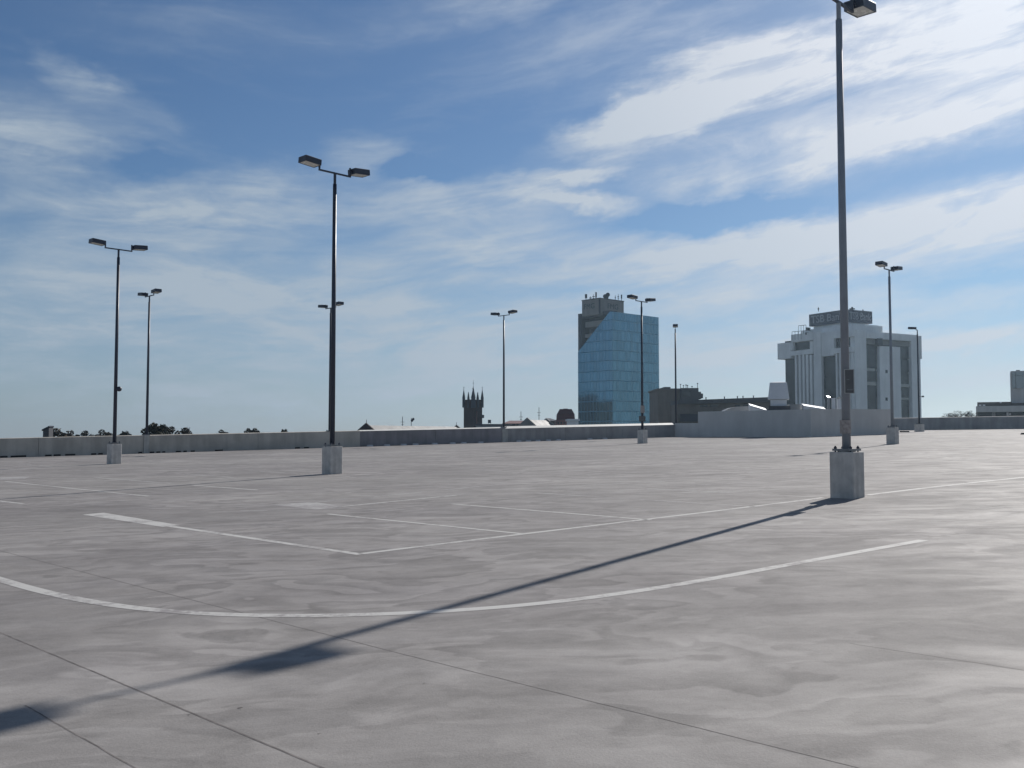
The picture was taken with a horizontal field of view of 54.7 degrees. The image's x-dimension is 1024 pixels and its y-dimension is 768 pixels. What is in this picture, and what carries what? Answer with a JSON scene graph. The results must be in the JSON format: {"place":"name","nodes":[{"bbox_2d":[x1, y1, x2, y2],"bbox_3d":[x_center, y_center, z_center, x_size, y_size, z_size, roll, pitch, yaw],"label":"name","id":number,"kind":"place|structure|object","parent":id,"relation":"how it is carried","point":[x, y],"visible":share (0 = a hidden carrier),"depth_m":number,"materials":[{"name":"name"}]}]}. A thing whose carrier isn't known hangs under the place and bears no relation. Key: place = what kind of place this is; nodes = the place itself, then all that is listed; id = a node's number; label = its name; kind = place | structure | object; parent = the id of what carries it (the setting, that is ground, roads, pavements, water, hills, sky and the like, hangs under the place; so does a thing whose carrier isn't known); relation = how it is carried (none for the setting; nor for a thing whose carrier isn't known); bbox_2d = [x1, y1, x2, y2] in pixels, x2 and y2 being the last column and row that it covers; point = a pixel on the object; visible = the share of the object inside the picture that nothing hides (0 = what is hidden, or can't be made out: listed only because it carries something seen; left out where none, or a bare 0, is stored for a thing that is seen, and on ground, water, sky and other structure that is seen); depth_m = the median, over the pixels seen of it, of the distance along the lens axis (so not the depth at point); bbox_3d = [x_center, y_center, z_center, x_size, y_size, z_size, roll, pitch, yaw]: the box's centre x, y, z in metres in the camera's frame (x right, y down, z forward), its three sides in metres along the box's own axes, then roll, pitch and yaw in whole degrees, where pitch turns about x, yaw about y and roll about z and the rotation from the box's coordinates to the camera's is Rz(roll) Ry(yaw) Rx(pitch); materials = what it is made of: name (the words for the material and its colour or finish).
{"place":"outdoors","nodes":[
{"label":"outdoors","id":0,"kind":"place"},
{"bbox_2d":[462,387,483,427],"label":"church tower","id":1,"kind":"structure","parent":0,"point":[473,415],"depth_m":278.64,"materials":[{"name":"stone"}]},
{"bbox_2d":[475,424,502,427],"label":"flat roofed building","id":2,"kind":"structure","parent":0,"point":[487,425],"depth_m":224.58,"materials":[{"name":"metal"}]},
{"bbox_2d":[0,0,1023,437],"label":"sky","id":3,"kind":"structure","parent":0,"point":[532,158],"materials":[{"name":"blue"}]},
{"bbox_2d":[555,409,574,424],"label":"mansard building","id":4,"kind":"structure","parent":0,"point":[562,415],"depth_m":215.73,"materials":[{"name":"brown brick"}]},
{"bbox_2d":[578,298,658,424],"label":"glass tower","id":5,"kind":"structure","parent":0,"point":[609,361],"depth_m":347.50,"materials":[{"name":"blue reflective glass"},{"name":"dark grey concrete"}]},
{"bbox_2d":[603,293,609,298],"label":"rooftop aerial","id":6,"kind":"object","parent":5,"relation":"on","point":[606,295],"visible":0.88,"depth_m":353.55,"materials":[{"name":"metal"}]},
{"bbox_2d":[648,383,702,422],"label":"brown office block","id":7,"kind":"structure","parent":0,"point":[660,399],"depth_m":222.10,"materials":[{"name":"concrete"}]},
{"bbox_2d":[682,391,690,396],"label":"window","id":8,"kind":"structure","parent":7,"relation":"in","point":[684,393],"depth_m":220.06,"materials":[{"name":"grey glass"}]},
{"bbox_2d":[670,396,769,424],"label":"long wing building","id":9,"kind":"structure","parent":0,"point":[688,411],"depth_m":190.78,"materials":[{"name":"grey concrete"}]},
{"bbox_2d":[680,414,697,421],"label":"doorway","id":10,"kind":"structure","parent":9,"relation":"in","point":[683,417],"depth_m":189.68,"materials":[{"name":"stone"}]},
{"bbox_2d":[777,309,921,417],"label":"bank building","id":11,"kind":"structure","parent":0,"point":[811,357],"depth_m":258.73,"materials":[{"name":"pale concrete"},{"name":"dark glass"}]},
{"bbox_2d":[795,341,809,350],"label":"window","id":12,"kind":"structure","parent":11,"relation":"in","point":[799,345],"depth_m":266.87,"materials":[{"name":"grey glass"}]},
{"bbox_2d":[824,356,835,398],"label":"window","id":13,"kind":"structure","parent":11,"relation":"in","point":[829,361],"depth_m":258.12,"materials":[{"name":"grey glass"}]},
{"bbox_2d":[836,337,849,347],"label":"window","id":14,"kind":"structure","parent":11,"relation":"in","point":[838,345],"depth_m":255.86,"materials":[{"name":"grey glass"}]},
{"bbox_2d":[866,345,876,368],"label":"window","id":15,"kind":"structure","parent":11,"relation":"in","point":[871,351],"depth_m":254.74,"materials":[{"name":"grey glass"}]},
{"bbox_2d":[867,371,876,381],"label":"window","id":16,"kind":"structure","parent":11,"relation":"in","point":[871,375],"depth_m":254.43,"materials":[{"name":"grey glass"}]},
{"bbox_2d":[867,385,876,396],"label":"window","id":17,"kind":"structure","parent":11,"relation":"in","point":[871,389],"depth_m":254.18,"materials":[{"name":"grey glass"}]},
{"bbox_2d":[867,398,876,408],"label":"window","id":18,"kind":"structure","parent":11,"relation":"in","point":[872,403],"depth_m":253.99,"materials":[{"name":"grey glass"}]},
{"bbox_2d":[897,346,908,358],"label":"window","id":19,"kind":"structure","parent":11,"relation":"in","point":[904,351],"depth_m":260.78,"materials":[{"name":"grey glass"}]},
{"bbox_2d":[900,360,908,371],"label":"window","id":20,"kind":"structure","parent":11,"relation":"in","point":[904,363],"depth_m":260.65,"materials":[{"name":"grey glass"}]},
{"bbox_2d":[901,373,908,383],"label":"window","id":21,"kind":"structure","parent":11,"relation":"in","point":[904,376],"depth_m":260.46,"materials":[{"name":"grey glass"}]},
{"bbox_2d":[901,387,908,397],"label":"window","id":22,"kind":"structure","parent":11,"relation":"in","point":[904,390],"depth_m":260.21,"materials":[{"name":"grey glass"}]},
{"bbox_2d":[901,400,908,417],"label":"window","id":23,"kind":"structure","parent":11,"relation":"in","point":[904,403],"depth_m":259.89,"materials":[{"name":"grey glass"}]},
{"bbox_2d":[976,370,1023,416],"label":"grey office building","id":24,"kind":"structure","parent":0,"point":[1014,406],"depth_m":136.54,"materials":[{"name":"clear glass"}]},
{"bbox_2d":[1012,376,1015,388],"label":"pale window","id":25,"kind":"structure","parent":24,"relation":"in","point":[1013,377],"depth_m":137.22,"materials":[{"name":"grey glass"}]},
{"bbox_2d":[1016,376,1023,388],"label":"pale window","id":26,"kind":"structure","parent":24,"relation":"in","point":[1019,379],"depth_m":136.92,"materials":[{"name":"grey glass"}]},
{"label":"city ground","id":27,"kind":"structure","parent":0,"visible":0},
{"bbox_2d":[42,426,53,436],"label":"dark hut","id":28,"kind":"object","parent":27,"relation":"on","point":[48,431],"visible":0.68,"depth_m":129.86,"materials":[{"name":"stone"}]},
{"bbox_2d":[53,428,67,436],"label":"tree","id":29,"kind":"object","parent":27,"relation":"on","point":[56,432],"visible":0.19,"depth_m":139.44,"materials":[{"name":"green plant"}]},
{"bbox_2d":[59,430,74,436],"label":"tree","id":30,"kind":"object","parent":27,"relation":"on","point":[71,433],"visible":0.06,"depth_m":149.26,"materials":[{"name":"green plant"}]},
{"bbox_2d":[75,430,93,436],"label":"tree","id":31,"kind":"object","parent":27,"relation":"on","point":[85,433],"visible":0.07,"depth_m":154.65,"materials":[{"name":"green plant"}]},
{"bbox_2d":[94,429,112,435],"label":"tree","id":32,"kind":"object","parent":27,"relation":"on","point":[103,433],"visible":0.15,"depth_m":159.94,"materials":[{"name":"green plant"}]},
{"bbox_2d":[117,431,131,435],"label":"tree","id":33,"kind":"object","parent":27,"relation":"on","point":[124,433],"visible":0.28,"depth_m":149.00,"materials":[{"name":"green plant"}]},
{"bbox_2d":[140,422,168,434],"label":"tree","id":34,"kind":"object","parent":27,"relation":"on","point":[154,428],"visible":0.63,"depth_m":109.12,"materials":[{"name":"green plant"}]},
{"bbox_2d":[160,424,170,431],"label":"tree","id":35,"kind":"object","parent":27,"relation":"on","point":[165,426],"visible":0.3,"depth_m":111.54,"materials":[{"name":"green plant"}]},
{"bbox_2d":[165,426,180,434],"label":"tree","id":36,"kind":"object","parent":27,"relation":"on","point":[171,431],"visible":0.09,"depth_m":119.89,"materials":[{"name":"green plant"}]},
{"bbox_2d":[181,427,191,433],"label":"tree","id":37,"kind":"object","parent":27,"relation":"on","point":[185,430],"visible":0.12,"depth_m":124.56,"materials":[{"name":"green plant"}]},
{"bbox_2d":[249,428,261,432],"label":"tree","id":38,"kind":"object","parent":27,"relation":"on","point":[254,430],"visible":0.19,"depth_m":149.62,"materials":[{"name":"green plant"}]},
{"bbox_2d":[358,420,459,429],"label":"gabled hall","id":39,"kind":"structure","parent":27,"relation":"on","point":[366,426],"depth_m":201.88,"materials":[{"name":"grey metal"}]},
{"bbox_2d":[0,429,1023,767],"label":"car park deck","id":40,"kind":"object","parent":27,"relation":"on","point":[696,603],"visible":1,"depth_m":8.53,"materials":[{"name":"concrete"}]},
{"bbox_2d":[0,435,143,457],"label":"parapet wall","id":41,"kind":"structure","parent":40,"relation":"on","point":[53,446],"depth_m":58.76,"materials":[{"name":"concrete"}]},
{"bbox_2d":[88,238,147,463],"bbox_3d":[-17.763,-1.403,44.453,0.480,10.000,2.548,-3,-4,44],"label":"lamp post","id":42,"kind":"object","parent":40,"relation":"on","point":[114,451],"visible":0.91,"depth_m":44.29,"materials":[{"name":"metal"}]},
{"bbox_2d":[143,430,359,452],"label":"parapet wall","id":43,"kind":"structure","parent":40,"relation":"on","point":[169,443],"depth_m":64.54,"materials":[{"name":"concrete"}]},
{"bbox_2d":[138,288,161,434],"bbox_3d":[-22.646,-1.316,61.621,0.420,9.019,2.548,3,-4,-44],"label":"lamp post","id":44,"kind":"object","parent":43,"relation":"on","point":[154,291],"visible":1,"depth_m":61.52,"materials":[{"name":"metal"}]},
{"bbox_2d":[318,301,343,430],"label":"lamp post","id":45,"kind":"object","parent":43,"relation":"on","point":[339,303],"visible":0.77,"depth_m":68.01,"materials":[{"name":"metal"}]},
{"bbox_2d":[298,155,369,473],"bbox_3d":[-5.800,-2.151,32.174,0.480,10.164,2.548,-3,-4,44],"label":"lamp post","id":46,"kind":"object","parent":40,"relation":"on","point":[332,457],"visible":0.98,"depth_m":32.00,"materials":[{"name":"metal"}]},
{"bbox_2d":[359,427,503,446],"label":"parapet wall","id":47,"kind":"structure","parent":40,"relation":"on","point":[393,437],"depth_m":71.86,"materials":[{"name":"concrete"}]},
{"bbox_2d":[502,423,674,441],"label":"parapet wall","id":48,"kind":"structure","parent":40,"relation":"on","point":[566,432],"depth_m":79.31,"materials":[{"name":"grey concrete"}]},
{"bbox_2d":[491,310,516,427],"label":"lamp post","id":49,"kind":"object","parent":48,"relation":"on","point":[509,312],"visible":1,"depth_m":75.56,"materials":[{"name":"metal"}]},
{"bbox_2d":[627,294,655,443],"bbox_3d":[8.464,-0.916,64.470,0.480,9.610,2.548,-3,-4,44],"label":"lamp post","id":50,"kind":"object","parent":40,"relation":"on","point":[642,438],"visible":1,"depth_m":64.30,"materials":[{"name":"metal"}]},
{"bbox_2d":[639,416,645,421],"bbox_3d":[8.442,2.252,64.168,0.422,0.356,0.006,0,-3,0],"label":"notice sign","id":51,"kind":"object","parent":50,"relation":"attached to","point":[642,418],"visible":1,"depth_m":64.16,"materials":[{"name":"metal"}]},
{"bbox_2d":[640,406,644,412],"bbox_3d":[8.465,1.638,64.222,0.262,0.486,0.006,0,-3,0],"label":"notice sign","id":52,"kind":"object","parent":50,"relation":"attached to","point":[642,409],"visible":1,"depth_m":64.22,"materials":[{"name":"grey"}]},
{"bbox_2d":[675,423,697,436],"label":"parapet wall","id":53,"kind":"structure","parent":40,"relation":"on","point":[686,429],"depth_m":83.57,"materials":[{"name":"grey concrete"}]},
{"bbox_2d":[673,324,677,423],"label":"lamp post","id":54,"kind":"object","parent":53,"relation":"on","point":[675,326],"visible":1,"depth_m":84.83,"materials":[{"name":"metal"}]},
{"bbox_2d":[698,409,890,436],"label":"ramp housing","id":55,"kind":"object","parent":40,"relation":"on","point":[796,423],"visible":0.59,"depth_m":77.95,"materials":[{"name":"concrete"}]},
{"bbox_2d":[723,406,748,410],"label":"roof duct","id":56,"kind":"object","parent":55,"relation":"on","point":[744,408],"visible":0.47,"depth_m":82.01,"materials":[{"name":"metal"}]},
{"bbox_2d":[748,403,765,410],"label":"skylight","id":57,"kind":"object","parent":55,"relation":"on","point":[752,407],"visible":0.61,"depth_m":79.89,"materials":[{"name":"white metal"}]},
{"bbox_2d":[768,382,790,409],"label":"roof vent","id":58,"kind":"object","parent":55,"relation":"on","point":[778,396],"visible":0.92,"depth_m":77.97,"materials":[{"name":"white metal"}]},
{"bbox_2d":[787,404,801,409],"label":"roof hatch","id":59,"kind":"object","parent":55,"relation":"on","point":[795,406],"visible":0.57,"depth_m":78.71,"materials":[{"name":"metal"}]},
{"bbox_2d":[802,404,824,408],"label":"skylight","id":60,"kind":"object","parent":55,"relation":"on","point":[805,406],"visible":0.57,"depth_m":77.88,"materials":[{"name":"white metal"}]},
{"bbox_2d":[826,396,830,408],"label":"vent pipe","id":61,"kind":"object","parent":55,"relation":"on","point":[828,402],"visible":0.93,"depth_m":77.45,"materials":[{"name":"metal"}]},
{"bbox_2d":[831,398,835,408],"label":"vent pipe","id":62,"kind":"object","parent":55,"relation":"on","point":[833,403],"visible":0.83,"depth_m":77.32,"materials":[{"name":"white metal"}]},
{"bbox_2d":[836,398,839,408],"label":"vent pipe","id":63,"kind":"object","parent":55,"relation":"on","point":[838,403],"visible":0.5,"depth_m":77.32,"materials":[{"name":"white metal"}]},
{"bbox_2d":[830,0,875,498],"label":"lamp post","id":64,"kind":"object","parent":40,"relation":"on","point":[846,471],"visible":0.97,"depth_m":19.39,"materials":[{"name":"metal"}]},
{"bbox_2d":[840,420,850,433],"bbox_3d":[6.500,0.834,19.291,0.208,0.262,0.122,-1,-3,15],"label":"wrapped notice","id":65,"kind":"object","parent":64,"relation":"attached to","point":[845,426],"visible":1,"depth_m":19.24,"materials":[{"name":"grey"}]},
{"bbox_2d":[844,369,854,393],"bbox_3d":[6.554,-0.049,19.286,0.190,0.471,0.116,0,-3,0],"label":"notice sign","id":66,"kind":"object","parent":64,"relation":"attached to","point":[848,381],"visible":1,"depth_m":19.24,"materials":[{"name":"metal"}]},
{"bbox_2d":[875,261,902,443],"bbox_3d":[20.495,-1.626,53.553,0.500,9.796,2.548,-3,-4,44],"label":"lamp post","id":67,"kind":"object","parent":40,"relation":"on","point":[892,433],"visible":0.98,"depth_m":53.40,"materials":[{"name":"metal"}]},
{"bbox_2d":[908,327,924,431],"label":"lamp post","id":68,"kind":"object","parent":40,"relation":"on","point":[919,427],"visible":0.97,"depth_m":89.16,"materials":[{"name":"metal"}]},
{"bbox_2d":[894,416,1023,429],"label":"parapet wall","id":69,"kind":"structure","parent":40,"relation":"on","point":[963,423],"depth_m":96.76,"materials":[{"name":"grey concrete"}]},
{"bbox_2d":[502,421,522,425],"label":"red roofed building","id":70,"kind":"structure","parent":27,"relation":"on","point":[512,423],"depth_m":205.25,"materials":[{"name":"metal"}]},
{"bbox_2d":[518,418,553,425],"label":"grey roofed building","id":71,"kind":"structure","parent":27,"relation":"on","point":[529,422],"depth_m":202.51,"materials":[{"name":"metal"}]},
{"bbox_2d":[565,419,579,424],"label":"white block","id":72,"kind":"structure","parent":27,"relation":"on","point":[572,421],"depth_m":204.86,"materials":[{"name":"white"}]},
{"bbox_2d":[942,413,959,416],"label":"tree","id":73,"kind":"object","parent":27,"relation":"on","point":[952,415],"visible":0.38,"depth_m":117.70,"materials":[{"name":"green plant"}]},
{"bbox_2d":[954,410,976,416],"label":"tree","id":74,"kind":"object","parent":27,"relation":"on","point":[969,414],"visible":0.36,"depth_m":119.40,"materials":[{"name":"green plant"}]}
]}

